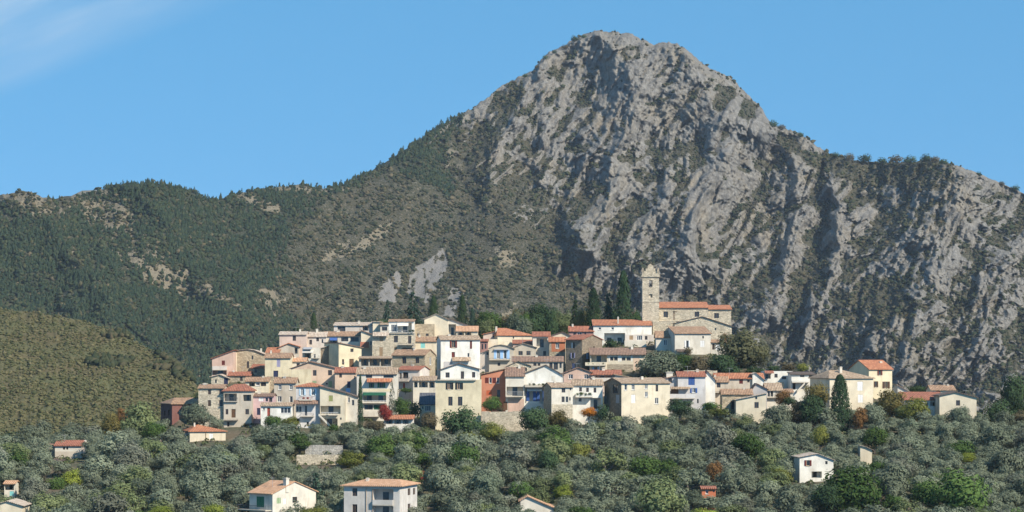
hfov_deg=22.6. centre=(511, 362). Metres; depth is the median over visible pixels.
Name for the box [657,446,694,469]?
olive tree
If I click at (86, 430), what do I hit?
olive tree
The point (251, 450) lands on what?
olive tree
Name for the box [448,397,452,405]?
window
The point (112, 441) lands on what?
olive tree
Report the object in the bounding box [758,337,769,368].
broadleaf tree
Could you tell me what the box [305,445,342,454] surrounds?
stone wall
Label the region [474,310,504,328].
broadleaf tree
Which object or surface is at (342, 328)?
window
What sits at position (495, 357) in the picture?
house
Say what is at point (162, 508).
broadleaf tree
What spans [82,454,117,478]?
olive tree
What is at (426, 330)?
house
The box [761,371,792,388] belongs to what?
house
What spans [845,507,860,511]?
olive tree
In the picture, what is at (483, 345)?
house
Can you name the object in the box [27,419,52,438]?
olive tree
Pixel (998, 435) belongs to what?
olive tree
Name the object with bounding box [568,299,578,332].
conifer tree
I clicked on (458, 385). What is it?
window
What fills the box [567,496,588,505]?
olive tree
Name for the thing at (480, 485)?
olive tree
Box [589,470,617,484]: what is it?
olive tree
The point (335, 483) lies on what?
olive tree
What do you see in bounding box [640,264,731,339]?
church
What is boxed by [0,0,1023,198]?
sky
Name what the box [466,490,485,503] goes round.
olive tree
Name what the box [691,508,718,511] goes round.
broadleaf tree
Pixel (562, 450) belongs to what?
olive tree
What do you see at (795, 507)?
olive tree
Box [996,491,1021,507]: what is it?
olive tree
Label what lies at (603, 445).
olive tree
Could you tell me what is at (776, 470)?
olive tree
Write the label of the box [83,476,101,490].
olive tree
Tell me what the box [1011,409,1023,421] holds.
olive tree
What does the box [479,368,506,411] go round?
house
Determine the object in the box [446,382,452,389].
window
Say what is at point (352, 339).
window
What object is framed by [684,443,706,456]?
olive tree
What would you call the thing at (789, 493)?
olive tree
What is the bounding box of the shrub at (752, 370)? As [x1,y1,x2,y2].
[744,366,764,372]
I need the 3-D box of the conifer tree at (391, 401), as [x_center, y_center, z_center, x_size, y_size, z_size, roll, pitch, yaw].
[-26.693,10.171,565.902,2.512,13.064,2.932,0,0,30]
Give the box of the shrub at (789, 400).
[782,396,795,406]
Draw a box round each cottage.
[209,374,230,383]
[260,402,294,428]
[792,452,835,482]
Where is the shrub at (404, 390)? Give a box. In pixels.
[398,387,411,393]
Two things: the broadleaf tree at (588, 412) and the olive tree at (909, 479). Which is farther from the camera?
the broadleaf tree at (588, 412)
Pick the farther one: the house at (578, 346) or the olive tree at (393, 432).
the house at (578, 346)
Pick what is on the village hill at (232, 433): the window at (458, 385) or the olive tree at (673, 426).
the olive tree at (673, 426)
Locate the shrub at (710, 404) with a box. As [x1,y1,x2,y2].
[699,401,721,409]
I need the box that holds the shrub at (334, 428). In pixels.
[326,424,340,430]
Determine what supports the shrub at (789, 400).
on the village hill at (232, 433)
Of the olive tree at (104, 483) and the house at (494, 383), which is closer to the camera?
the olive tree at (104, 483)
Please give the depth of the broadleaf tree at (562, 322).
702.71 m
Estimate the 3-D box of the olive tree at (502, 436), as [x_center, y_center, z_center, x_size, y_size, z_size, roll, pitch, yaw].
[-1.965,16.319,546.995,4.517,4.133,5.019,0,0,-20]
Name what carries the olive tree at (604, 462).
on the village hill at (232, 433)
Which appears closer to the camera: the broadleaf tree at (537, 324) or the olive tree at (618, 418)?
the olive tree at (618, 418)
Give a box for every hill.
[0,310,197,435]
[0,342,1018,511]
[72,190,96,195]
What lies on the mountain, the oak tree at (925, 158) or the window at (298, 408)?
the oak tree at (925, 158)
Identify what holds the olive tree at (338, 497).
on the village hill at (232, 433)
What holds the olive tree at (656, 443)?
on the village hill at (232, 433)
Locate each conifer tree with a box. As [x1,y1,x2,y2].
[310,472,323,499]
[381,300,390,321]
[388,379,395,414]
[405,291,422,323]
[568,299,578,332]
[601,292,613,318]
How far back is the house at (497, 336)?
662.24 m
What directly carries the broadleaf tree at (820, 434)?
on the village hill at (232, 433)
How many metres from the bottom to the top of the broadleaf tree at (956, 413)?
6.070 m
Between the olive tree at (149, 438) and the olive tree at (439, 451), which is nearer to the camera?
the olive tree at (439, 451)
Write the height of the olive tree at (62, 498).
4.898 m
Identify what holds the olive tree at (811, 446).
on the village hill at (232, 433)
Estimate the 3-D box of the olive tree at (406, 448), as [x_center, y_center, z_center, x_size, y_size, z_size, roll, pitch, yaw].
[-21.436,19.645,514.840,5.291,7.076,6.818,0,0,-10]
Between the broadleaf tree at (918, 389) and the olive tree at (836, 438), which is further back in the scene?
the broadleaf tree at (918, 389)
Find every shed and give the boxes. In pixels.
[384,415,414,432]
[518,494,553,511]
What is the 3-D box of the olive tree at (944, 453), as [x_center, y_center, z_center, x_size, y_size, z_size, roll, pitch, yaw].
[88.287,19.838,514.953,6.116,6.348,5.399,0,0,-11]
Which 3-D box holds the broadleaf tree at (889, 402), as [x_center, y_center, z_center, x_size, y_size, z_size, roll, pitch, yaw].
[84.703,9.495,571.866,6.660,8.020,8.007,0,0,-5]
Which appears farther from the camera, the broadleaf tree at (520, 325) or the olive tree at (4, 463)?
the broadleaf tree at (520, 325)
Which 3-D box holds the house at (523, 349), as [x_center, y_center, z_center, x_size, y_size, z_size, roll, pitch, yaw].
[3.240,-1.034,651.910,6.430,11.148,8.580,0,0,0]
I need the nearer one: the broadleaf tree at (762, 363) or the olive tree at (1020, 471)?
the olive tree at (1020, 471)
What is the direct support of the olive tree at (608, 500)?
on the village hill at (232, 433)
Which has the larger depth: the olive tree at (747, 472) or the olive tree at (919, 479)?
the olive tree at (747, 472)
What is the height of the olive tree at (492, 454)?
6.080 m
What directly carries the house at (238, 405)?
on the village hill at (232, 433)
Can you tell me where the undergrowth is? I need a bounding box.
[0,340,1021,511]
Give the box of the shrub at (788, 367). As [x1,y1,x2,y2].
[780,362,796,370]
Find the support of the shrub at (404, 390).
on the village hill at (232, 433)
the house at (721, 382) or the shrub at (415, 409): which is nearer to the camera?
the shrub at (415, 409)
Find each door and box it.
[232,409,235,417]
[349,359,352,366]
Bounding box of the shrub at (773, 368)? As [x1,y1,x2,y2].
[767,365,780,370]
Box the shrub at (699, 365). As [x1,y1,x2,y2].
[685,355,709,369]
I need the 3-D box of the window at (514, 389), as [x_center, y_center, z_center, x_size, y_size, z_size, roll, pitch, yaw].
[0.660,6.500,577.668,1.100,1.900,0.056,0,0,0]
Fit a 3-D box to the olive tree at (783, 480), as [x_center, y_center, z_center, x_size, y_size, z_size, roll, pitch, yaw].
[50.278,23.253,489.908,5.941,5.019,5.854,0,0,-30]
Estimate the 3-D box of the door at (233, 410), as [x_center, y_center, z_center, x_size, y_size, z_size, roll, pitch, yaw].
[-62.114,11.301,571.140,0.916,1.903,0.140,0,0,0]
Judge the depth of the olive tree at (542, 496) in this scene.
464.95 m
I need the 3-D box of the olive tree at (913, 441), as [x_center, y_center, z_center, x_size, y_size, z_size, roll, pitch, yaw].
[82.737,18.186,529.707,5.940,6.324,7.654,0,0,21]
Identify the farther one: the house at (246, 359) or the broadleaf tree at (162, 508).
the house at (246, 359)
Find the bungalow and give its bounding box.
[893,384,940,415]
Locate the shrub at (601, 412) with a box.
[596,403,608,420]
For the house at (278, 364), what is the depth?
615.91 m
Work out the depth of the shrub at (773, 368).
625.53 m
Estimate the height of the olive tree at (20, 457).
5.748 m
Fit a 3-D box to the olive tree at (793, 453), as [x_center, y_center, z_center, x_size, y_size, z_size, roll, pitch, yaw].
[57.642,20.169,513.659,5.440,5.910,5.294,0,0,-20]
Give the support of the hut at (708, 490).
on the village hill at (232, 433)
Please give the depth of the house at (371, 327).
676.00 m
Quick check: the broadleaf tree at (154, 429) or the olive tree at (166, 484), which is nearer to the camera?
the olive tree at (166, 484)
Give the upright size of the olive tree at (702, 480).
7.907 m
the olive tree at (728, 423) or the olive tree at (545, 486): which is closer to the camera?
the olive tree at (545, 486)
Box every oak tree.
[769,120,777,126]
[830,152,839,157]
[843,153,854,161]
[858,152,871,162]
[876,157,886,164]
[887,154,903,163]
[903,154,916,163]
[920,153,930,162]
[929,156,939,162]
[938,159,947,164]
[1011,185,1019,192]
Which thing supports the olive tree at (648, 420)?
on the village hill at (232, 433)
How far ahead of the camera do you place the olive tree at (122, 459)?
502.14 m
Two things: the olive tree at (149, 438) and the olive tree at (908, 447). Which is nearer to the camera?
the olive tree at (908, 447)
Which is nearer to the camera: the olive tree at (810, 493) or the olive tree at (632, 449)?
the olive tree at (810, 493)
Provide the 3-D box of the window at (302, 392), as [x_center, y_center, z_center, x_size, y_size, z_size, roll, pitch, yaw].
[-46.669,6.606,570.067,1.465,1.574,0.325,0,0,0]
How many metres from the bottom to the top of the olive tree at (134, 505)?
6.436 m
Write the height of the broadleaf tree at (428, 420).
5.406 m
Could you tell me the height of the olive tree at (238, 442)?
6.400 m
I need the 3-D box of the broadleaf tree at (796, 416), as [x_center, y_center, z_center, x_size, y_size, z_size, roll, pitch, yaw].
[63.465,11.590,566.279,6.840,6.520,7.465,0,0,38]
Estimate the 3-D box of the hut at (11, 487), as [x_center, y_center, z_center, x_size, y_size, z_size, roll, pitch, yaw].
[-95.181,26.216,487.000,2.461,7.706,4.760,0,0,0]
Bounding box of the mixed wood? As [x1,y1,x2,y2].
[0,116,467,383]
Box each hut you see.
[3,480,19,496]
[699,486,716,510]
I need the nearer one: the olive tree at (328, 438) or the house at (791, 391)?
the olive tree at (328, 438)
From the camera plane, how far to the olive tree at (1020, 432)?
545.18 m
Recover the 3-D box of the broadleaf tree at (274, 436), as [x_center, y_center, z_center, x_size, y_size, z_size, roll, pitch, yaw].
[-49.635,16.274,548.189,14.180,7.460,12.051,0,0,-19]
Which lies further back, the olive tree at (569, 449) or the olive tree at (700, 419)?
the olive tree at (700, 419)
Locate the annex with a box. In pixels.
[419,393,434,421]
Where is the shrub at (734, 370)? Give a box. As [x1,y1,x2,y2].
[721,365,743,372]
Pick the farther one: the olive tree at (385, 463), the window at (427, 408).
the window at (427, 408)
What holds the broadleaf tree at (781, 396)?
on the village hill at (232, 433)
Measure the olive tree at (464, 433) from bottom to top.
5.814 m
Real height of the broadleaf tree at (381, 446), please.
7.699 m
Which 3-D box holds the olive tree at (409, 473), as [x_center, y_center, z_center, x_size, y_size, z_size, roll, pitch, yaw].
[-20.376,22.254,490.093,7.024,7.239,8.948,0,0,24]
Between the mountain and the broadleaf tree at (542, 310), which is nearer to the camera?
the broadleaf tree at (542, 310)
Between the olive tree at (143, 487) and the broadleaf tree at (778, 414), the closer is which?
the olive tree at (143, 487)
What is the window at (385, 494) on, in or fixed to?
in the villa
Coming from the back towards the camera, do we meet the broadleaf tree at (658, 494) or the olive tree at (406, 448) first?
the olive tree at (406, 448)
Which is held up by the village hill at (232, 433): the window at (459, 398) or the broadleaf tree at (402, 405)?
the broadleaf tree at (402, 405)
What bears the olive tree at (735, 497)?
on the village hill at (232, 433)
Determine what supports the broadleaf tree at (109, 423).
on the village hill at (232, 433)
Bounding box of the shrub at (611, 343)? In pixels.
[602,339,620,347]
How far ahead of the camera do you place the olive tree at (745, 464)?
502.93 m
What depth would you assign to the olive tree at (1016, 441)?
534.31 m
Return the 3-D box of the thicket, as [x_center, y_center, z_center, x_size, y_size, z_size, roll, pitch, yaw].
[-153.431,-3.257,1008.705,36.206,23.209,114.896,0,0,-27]
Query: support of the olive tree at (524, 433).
on the village hill at (232, 433)
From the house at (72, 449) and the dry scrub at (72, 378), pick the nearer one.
the house at (72, 449)
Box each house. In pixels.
[0,498,31,511]
[37,440,89,461]
[159,398,197,425]
[160,423,227,441]
[197,383,227,426]
[210,350,236,375]
[222,384,256,427]
[227,370,253,382]
[236,348,264,371]
[237,478,318,511]
[244,376,270,392]
[251,364,264,376]
[253,388,276,423]
[264,347,293,376]
[265,347,280,352]
[273,376,299,415]
[277,343,300,356]
[278,329,308,356]
[289,359,334,388]
[292,355,308,366]
[293,383,322,427]
[302,347,320,362]
[308,329,327,347]
[318,385,357,428]
[321,329,371,366]
[324,330,360,346]
[333,321,382,333]
[334,366,356,394]
[356,366,399,420]
[358,356,391,366]
[372,331,415,355]
[379,323,388,331]
[388,319,415,332]
[391,348,436,375]
[399,364,430,412]
[412,376,436,416]
[415,324,434,336]
[415,331,436,358]
[423,314,469,336]
[435,363,481,429]
[436,334,480,378]
[455,326,478,334]
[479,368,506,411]
[480,339,488,352]
[480,341,514,372]
[482,326,531,349]
[503,365,524,411]
[505,361,530,371]
[512,340,532,347]
[512,355,563,372]
[514,337,537,355]
[523,365,563,412]
[532,331,570,362]
[542,381,573,428]
[548,337,565,368]
[561,363,592,382]
[564,334,602,370]
[568,324,593,335]
[571,377,603,423]
[585,345,646,371]
[589,364,633,395]
[592,317,653,346]
[603,376,670,423]
[654,331,670,350]
[664,366,715,415]
[668,326,711,354]
[672,316,732,338]
[710,339,724,354]
[712,368,765,388]
[713,375,729,410]
[719,387,753,424]
[733,393,766,423]
[750,383,768,408]
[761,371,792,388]
[763,383,782,416]
[782,389,793,410]
[787,372,815,401]
[808,367,874,418]
[847,360,893,398]
[925,384,955,392]
[932,390,978,423]
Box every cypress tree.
[309,312,317,331]
[356,374,363,427]
[428,295,438,316]
[457,294,468,324]
[468,308,476,325]
[583,287,603,325]
[613,270,633,318]
[827,374,852,431]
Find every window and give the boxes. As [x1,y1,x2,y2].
[229,394,233,400]
[280,407,290,413]
[295,406,301,412]
[299,389,305,395]
[310,389,316,395]
[338,326,344,330]
[350,337,358,341]
[353,488,356,495]
[353,504,356,511]
[364,405,372,409]
[377,382,384,387]
[383,375,393,377]
[383,492,388,499]
[383,507,388,511]
[391,325,396,331]
[424,406,430,411]
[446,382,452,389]
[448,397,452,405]
[450,341,456,347]
[455,382,462,389]
[458,397,461,405]
[512,387,516,395]
[540,339,543,346]
[613,384,617,392]
[636,335,641,340]
[663,311,667,316]
[754,402,758,407]
[804,460,811,465]
[882,382,889,388]
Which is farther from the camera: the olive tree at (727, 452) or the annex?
the annex
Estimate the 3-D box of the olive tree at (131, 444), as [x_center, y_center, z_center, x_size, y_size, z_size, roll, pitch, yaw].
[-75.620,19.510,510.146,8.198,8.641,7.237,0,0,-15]
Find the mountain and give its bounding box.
[0,30,1023,413]
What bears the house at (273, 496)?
on the village hill at (232, 433)
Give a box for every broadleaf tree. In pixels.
[44,476,68,489]
[60,467,83,485]
[99,410,121,434]
[116,407,127,430]
[118,399,159,438]
[140,422,167,439]
[148,505,171,511]
[179,401,212,425]
[201,503,225,511]
[251,421,307,447]
[263,414,283,427]
[280,415,298,427]
[299,506,328,511]
[335,450,364,467]
[339,421,358,431]
[361,431,397,457]
[363,420,385,433]
[377,404,392,425]
[392,397,410,414]
[413,452,431,468]
[419,411,438,429]
[439,405,486,433]
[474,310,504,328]
[476,316,494,338]
[477,421,508,443]
[481,395,501,411]
[495,314,509,327]
[502,320,512,328]
[505,308,520,330]
[513,317,534,333]
[517,312,531,333]
[517,406,550,432]
[527,301,549,327]
[529,312,546,339]
[538,449,559,473]
[544,305,559,334]
[544,409,568,426]
[552,483,573,500]
[553,310,569,331]
[562,310,570,333]
[568,441,591,457]
[571,309,586,325]
[580,406,596,419]
[626,453,663,477]
[630,309,641,318]
[631,349,682,376]
[631,471,688,511]
[666,398,693,418]
[674,352,693,370]
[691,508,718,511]
[706,354,737,371]
[706,460,722,483]
[715,326,773,367]
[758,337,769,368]
[760,402,792,423]
[774,390,789,406]
[785,400,809,424]
[796,393,825,429]
[804,381,829,402]
[810,424,830,450]
[811,481,840,511]
[818,463,886,511]
[851,407,867,428]
[859,425,889,453]
[863,401,885,424]
[876,387,906,418]
[898,396,932,425]
[906,385,925,391]
[910,478,944,511]
[923,465,995,511]
[945,404,972,422]
[959,452,975,462]
[979,397,1014,421]
[998,373,1023,409]
[1009,399,1023,414]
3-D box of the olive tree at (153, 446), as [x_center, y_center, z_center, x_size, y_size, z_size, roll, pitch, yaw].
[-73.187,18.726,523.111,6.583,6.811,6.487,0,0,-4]
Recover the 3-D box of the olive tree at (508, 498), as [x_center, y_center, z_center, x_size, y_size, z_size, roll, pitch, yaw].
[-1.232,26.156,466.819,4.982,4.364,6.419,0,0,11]
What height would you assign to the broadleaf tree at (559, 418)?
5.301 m
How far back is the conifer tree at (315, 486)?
469.79 m
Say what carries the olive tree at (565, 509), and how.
on the village hill at (232, 433)
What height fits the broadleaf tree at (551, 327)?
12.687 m
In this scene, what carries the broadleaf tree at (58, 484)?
on the village hill at (232, 433)
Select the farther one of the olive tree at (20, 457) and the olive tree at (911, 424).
the olive tree at (911, 424)
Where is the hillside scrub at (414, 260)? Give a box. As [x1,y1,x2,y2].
[0,30,987,377]
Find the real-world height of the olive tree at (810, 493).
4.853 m
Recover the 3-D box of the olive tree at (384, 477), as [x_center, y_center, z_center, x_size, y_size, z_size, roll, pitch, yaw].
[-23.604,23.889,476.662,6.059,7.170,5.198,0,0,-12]
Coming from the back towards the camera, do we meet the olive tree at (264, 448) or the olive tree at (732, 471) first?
the olive tree at (264, 448)
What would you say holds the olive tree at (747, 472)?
on the village hill at (232, 433)
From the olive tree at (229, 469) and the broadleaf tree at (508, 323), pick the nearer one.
the olive tree at (229, 469)
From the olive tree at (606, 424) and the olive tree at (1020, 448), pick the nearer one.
the olive tree at (1020, 448)
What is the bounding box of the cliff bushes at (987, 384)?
[410,44,1023,405]
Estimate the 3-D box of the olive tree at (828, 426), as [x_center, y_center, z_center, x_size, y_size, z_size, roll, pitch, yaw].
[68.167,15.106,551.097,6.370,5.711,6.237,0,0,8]
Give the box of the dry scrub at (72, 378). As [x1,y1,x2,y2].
[0,307,198,435]
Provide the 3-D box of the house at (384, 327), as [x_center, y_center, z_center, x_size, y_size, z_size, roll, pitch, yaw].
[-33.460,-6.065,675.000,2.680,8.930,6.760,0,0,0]
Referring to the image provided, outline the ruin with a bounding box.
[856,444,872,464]
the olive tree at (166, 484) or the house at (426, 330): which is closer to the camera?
the olive tree at (166, 484)
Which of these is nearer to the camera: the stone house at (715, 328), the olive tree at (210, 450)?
the olive tree at (210, 450)
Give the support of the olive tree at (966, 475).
on the village hill at (232, 433)
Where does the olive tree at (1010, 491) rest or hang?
on the village hill at (232, 433)
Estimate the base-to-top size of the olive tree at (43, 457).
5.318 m
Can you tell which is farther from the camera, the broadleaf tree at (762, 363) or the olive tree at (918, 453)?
the broadleaf tree at (762, 363)
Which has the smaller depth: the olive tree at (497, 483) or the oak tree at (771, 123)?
the olive tree at (497, 483)
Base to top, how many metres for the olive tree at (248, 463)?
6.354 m
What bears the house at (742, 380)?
on the village hill at (232, 433)
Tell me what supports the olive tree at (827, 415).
on the village hill at (232, 433)
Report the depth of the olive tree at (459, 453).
508.14 m
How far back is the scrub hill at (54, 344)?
973.54 m
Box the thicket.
[84,327,196,382]
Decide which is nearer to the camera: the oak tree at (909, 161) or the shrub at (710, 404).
the shrub at (710, 404)
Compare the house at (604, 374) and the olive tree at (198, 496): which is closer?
the olive tree at (198, 496)
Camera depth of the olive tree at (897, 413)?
568.08 m
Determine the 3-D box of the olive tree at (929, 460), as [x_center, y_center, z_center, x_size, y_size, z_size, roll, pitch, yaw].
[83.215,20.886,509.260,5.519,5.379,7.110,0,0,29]
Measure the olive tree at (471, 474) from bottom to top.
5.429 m
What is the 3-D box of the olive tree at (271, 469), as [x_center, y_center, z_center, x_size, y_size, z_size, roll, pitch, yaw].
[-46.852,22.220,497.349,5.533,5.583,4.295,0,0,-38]
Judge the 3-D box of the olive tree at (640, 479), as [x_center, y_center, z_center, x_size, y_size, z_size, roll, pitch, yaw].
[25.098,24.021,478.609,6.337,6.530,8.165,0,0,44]
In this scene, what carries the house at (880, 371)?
on the village hill at (232, 433)
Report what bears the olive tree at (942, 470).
on the village hill at (232, 433)
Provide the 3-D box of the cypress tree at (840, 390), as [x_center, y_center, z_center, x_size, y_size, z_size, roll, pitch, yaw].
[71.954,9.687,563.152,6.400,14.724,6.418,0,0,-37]
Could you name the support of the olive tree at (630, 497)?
on the village hill at (232, 433)
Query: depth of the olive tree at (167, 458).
507.32 m
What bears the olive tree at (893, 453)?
on the village hill at (232, 433)
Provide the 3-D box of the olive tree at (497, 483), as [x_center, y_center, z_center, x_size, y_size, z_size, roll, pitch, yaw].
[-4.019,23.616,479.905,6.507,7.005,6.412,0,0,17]
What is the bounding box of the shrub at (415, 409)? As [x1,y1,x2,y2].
[409,401,421,420]
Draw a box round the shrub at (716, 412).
[704,407,730,417]
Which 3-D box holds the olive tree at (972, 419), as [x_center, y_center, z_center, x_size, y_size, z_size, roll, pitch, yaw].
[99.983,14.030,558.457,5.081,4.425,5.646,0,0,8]
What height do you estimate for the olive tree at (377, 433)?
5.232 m
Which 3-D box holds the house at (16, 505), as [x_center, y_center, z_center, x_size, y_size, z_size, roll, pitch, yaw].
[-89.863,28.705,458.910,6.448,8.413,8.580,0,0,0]
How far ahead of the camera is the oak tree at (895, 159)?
2313.84 m
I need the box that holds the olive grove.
[0,404,1023,511]
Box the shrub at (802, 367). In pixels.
[796,363,809,371]
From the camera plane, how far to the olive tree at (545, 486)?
484.70 m
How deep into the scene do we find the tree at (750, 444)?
522.32 m
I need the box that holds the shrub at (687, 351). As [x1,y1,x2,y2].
[683,346,691,354]
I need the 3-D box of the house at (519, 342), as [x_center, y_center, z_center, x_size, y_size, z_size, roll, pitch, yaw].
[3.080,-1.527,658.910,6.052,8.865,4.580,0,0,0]
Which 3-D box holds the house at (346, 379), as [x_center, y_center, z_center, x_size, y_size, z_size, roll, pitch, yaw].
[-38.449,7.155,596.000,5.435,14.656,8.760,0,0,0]
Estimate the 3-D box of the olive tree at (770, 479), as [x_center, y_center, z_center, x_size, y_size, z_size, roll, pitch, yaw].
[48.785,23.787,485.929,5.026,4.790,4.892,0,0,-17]
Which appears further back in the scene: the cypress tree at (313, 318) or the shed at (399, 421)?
the cypress tree at (313, 318)
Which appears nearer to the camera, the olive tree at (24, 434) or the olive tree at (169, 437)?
the olive tree at (169, 437)
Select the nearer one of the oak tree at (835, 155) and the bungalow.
the bungalow
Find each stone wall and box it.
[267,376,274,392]
[297,454,339,464]
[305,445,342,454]
[482,411,527,431]
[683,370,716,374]
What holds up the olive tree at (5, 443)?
on the village hill at (232, 433)
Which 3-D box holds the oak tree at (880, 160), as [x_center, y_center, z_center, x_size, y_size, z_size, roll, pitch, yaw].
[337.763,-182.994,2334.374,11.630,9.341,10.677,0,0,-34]
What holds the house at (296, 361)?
on the village hill at (232, 433)
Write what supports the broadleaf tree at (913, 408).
on the village hill at (232, 433)
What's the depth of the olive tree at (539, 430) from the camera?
543.01 m
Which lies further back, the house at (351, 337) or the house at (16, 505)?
the house at (351, 337)
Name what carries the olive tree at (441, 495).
on the village hill at (232, 433)
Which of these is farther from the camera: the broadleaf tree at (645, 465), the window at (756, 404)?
the window at (756, 404)
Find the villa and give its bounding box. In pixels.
[340,478,420,511]
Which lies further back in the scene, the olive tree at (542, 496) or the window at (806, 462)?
the window at (806, 462)
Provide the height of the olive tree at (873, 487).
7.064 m
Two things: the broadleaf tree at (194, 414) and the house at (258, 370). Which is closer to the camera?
the broadleaf tree at (194, 414)
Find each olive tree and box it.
[0,432,29,440]
[0,433,20,443]
[0,442,32,453]
[0,446,7,457]
[0,451,15,473]
[0,495,10,502]
[5,441,29,460]
[7,450,31,470]
[11,425,42,443]
[15,466,43,487]
[18,486,40,500]
[19,472,42,489]
[23,477,50,494]
[26,505,44,511]
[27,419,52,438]
[31,450,53,463]
[31,491,61,511]
[33,452,54,466]
[48,502,77,511]
[50,427,85,437]
[53,495,70,504]
[59,504,83,511]
[60,421,85,434]
[71,500,92,511]
[76,425,103,438]
[79,465,102,484]
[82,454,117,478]
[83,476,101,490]
[87,492,102,509]
[89,472,125,493]
[89,491,129,511]
[93,430,130,458]
[100,480,137,506]
[103,430,135,445]
[107,463,131,483]
[110,446,148,466]
[113,439,150,462]
[115,464,153,484]
[123,496,149,511]
[124,491,146,511]
[129,478,153,498]
[133,436,156,447]
[138,438,168,459]
[144,499,175,511]
[145,486,176,507]
[149,476,181,499]
[153,449,183,472]
[155,425,188,445]
[170,467,182,482]
[174,453,198,468]
[177,469,221,501]
[178,451,223,480]
[183,499,205,511]
[189,480,221,504]
[202,445,234,457]
[207,452,238,481]
[212,462,245,481]
[217,476,253,508]
[221,451,241,465]
[225,437,250,464]
[225,473,249,486]
[231,484,249,511]
[233,443,266,459]
[234,454,256,474]
[236,492,248,511]
[255,443,271,461]
[258,463,283,479]
[265,456,292,471]
[274,475,292,480]
[285,432,313,453]
[293,500,303,511]
[303,470,332,490]
[305,432,317,441]
[318,433,337,444]
[321,472,346,495]
[324,490,343,508]
[335,429,354,448]
[336,506,343,511]
[347,467,379,480]
[348,427,376,442]
[367,456,386,463]
[372,460,399,475]
[373,429,393,438]
[374,472,389,478]
[387,431,415,448]
[388,450,415,466]
[389,428,398,436]
[390,460,423,484]
[394,443,419,462]
[406,429,428,452]
[407,506,427,511]
[417,426,433,437]
[418,432,432,445]
[421,463,449,491]
[426,468,463,493]
[428,442,455,465]
[430,431,457,446]
[430,484,470,506]
[437,493,469,511]
[444,442,482,466]
[447,431,486,456]
[449,500,484,511]
[452,465,474,475]
[454,472,471,492]
[456,431,475,440]
[462,471,498,496]
[464,468,479,479]
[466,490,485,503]
[474,502,496,511]
[478,458,501,473]
[478,470,505,492]
[480,446,502,465]
[480,462,505,487]
[483,502,510,511]
[485,491,508,505]
[494,430,511,447]
[496,438,532,465]
[497,494,518,506]
[499,432,530,445]
[500,459,526,495]
[507,430,533,443]
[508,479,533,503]
[509,503,535,511]
[510,481,527,502]
[522,449,539,471]
[523,488,551,503]
[527,446,539,466]
[529,475,552,493]
[532,466,554,479]
[534,424,571,441]
[534,426,554,440]
[536,434,571,473]
[542,436,574,447]
[547,470,572,488]
[552,506,571,511]
[553,467,587,491]
[558,441,574,459]
[561,418,582,431]
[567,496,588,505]
[568,428,602,447]
[568,505,596,511]
[574,491,597,500]
[576,420,601,435]
[587,445,629,473]
[588,493,621,509]
[589,421,605,444]
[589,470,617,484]
[590,436,614,454]
[590,473,629,497]
[596,420,613,436]
[599,431,636,448]
[604,419,623,436]
[609,443,634,456]
[610,416,622,422]
[611,414,640,436]
[616,444,636,457]
[619,472,638,493]
[624,491,644,507]
[625,421,644,441]
[625,474,663,491]
[633,448,658,459]
[641,417,659,426]
[651,416,677,429]
[652,417,684,432]
[652,427,678,441]
[655,438,683,447]
[657,440,685,456]
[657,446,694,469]
[658,457,677,475]
[664,466,690,485]
[669,484,688,500]
[672,465,710,492]
[680,434,705,448]
[683,489,704,510]
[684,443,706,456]
[686,446,704,466]
[691,415,709,426]
[691,425,712,445]
[692,495,721,510]
[701,420,736,449]
[702,444,745,481]
[704,455,735,481]
[712,465,743,494]
[712,504,747,511]
[714,500,740,510]
[720,471,758,498]
[720,492,754,503]
[723,417,742,427]
[724,453,756,473]
[730,427,746,435]
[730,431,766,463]
[734,497,754,511]
[735,416,752,430]
[739,468,758,490]
[740,466,757,490]
[747,416,772,435]
[747,429,771,461]
[753,479,779,507]
[754,447,785,471]
[757,423,781,443]
[757,506,776,511]
[758,476,781,486]
[759,463,787,473]
[759,471,791,493]
[766,468,793,487]
[772,484,808,511]
[784,500,814,511]
[788,450,804,465]
[790,438,818,452]
[806,489,816,503]
[812,407,837,424]
[814,420,843,436]
[824,430,846,446]
[837,465,873,476]
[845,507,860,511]
[861,504,891,511]
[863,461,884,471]
[864,482,877,509]
[870,463,909,478]
[872,461,912,496]
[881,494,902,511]
[883,442,912,456]
[884,454,918,477]
[885,449,912,461]
[885,485,906,499]
[890,497,920,511]
[892,404,908,424]
[896,416,922,432]
[899,435,923,454]
[901,476,917,499]
[908,448,929,464]
[908,474,940,505]
[915,410,930,421]
[917,454,940,468]
[925,415,944,425]
[928,467,950,477]
[928,472,946,479]
[930,505,966,511]
[936,445,963,462]
[946,420,964,442]
[946,440,978,454]
[954,470,976,484]
[956,427,984,443]
[959,417,980,425]
[963,506,976,511]
[973,472,998,480]
[973,507,996,511]
[974,417,997,427]
[976,423,1012,448]
[980,486,998,496]
[981,477,1001,491]
[987,448,1023,475]
[992,410,1014,424]
[995,509,1023,511]
[996,489,1022,506]
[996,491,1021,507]
[1002,473,1023,483]
[1002,475,1023,498]
[1009,451,1023,473]
[1010,434,1023,448]
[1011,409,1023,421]
[1011,468,1023,476]
[1013,443,1023,453]
[1015,427,1023,438]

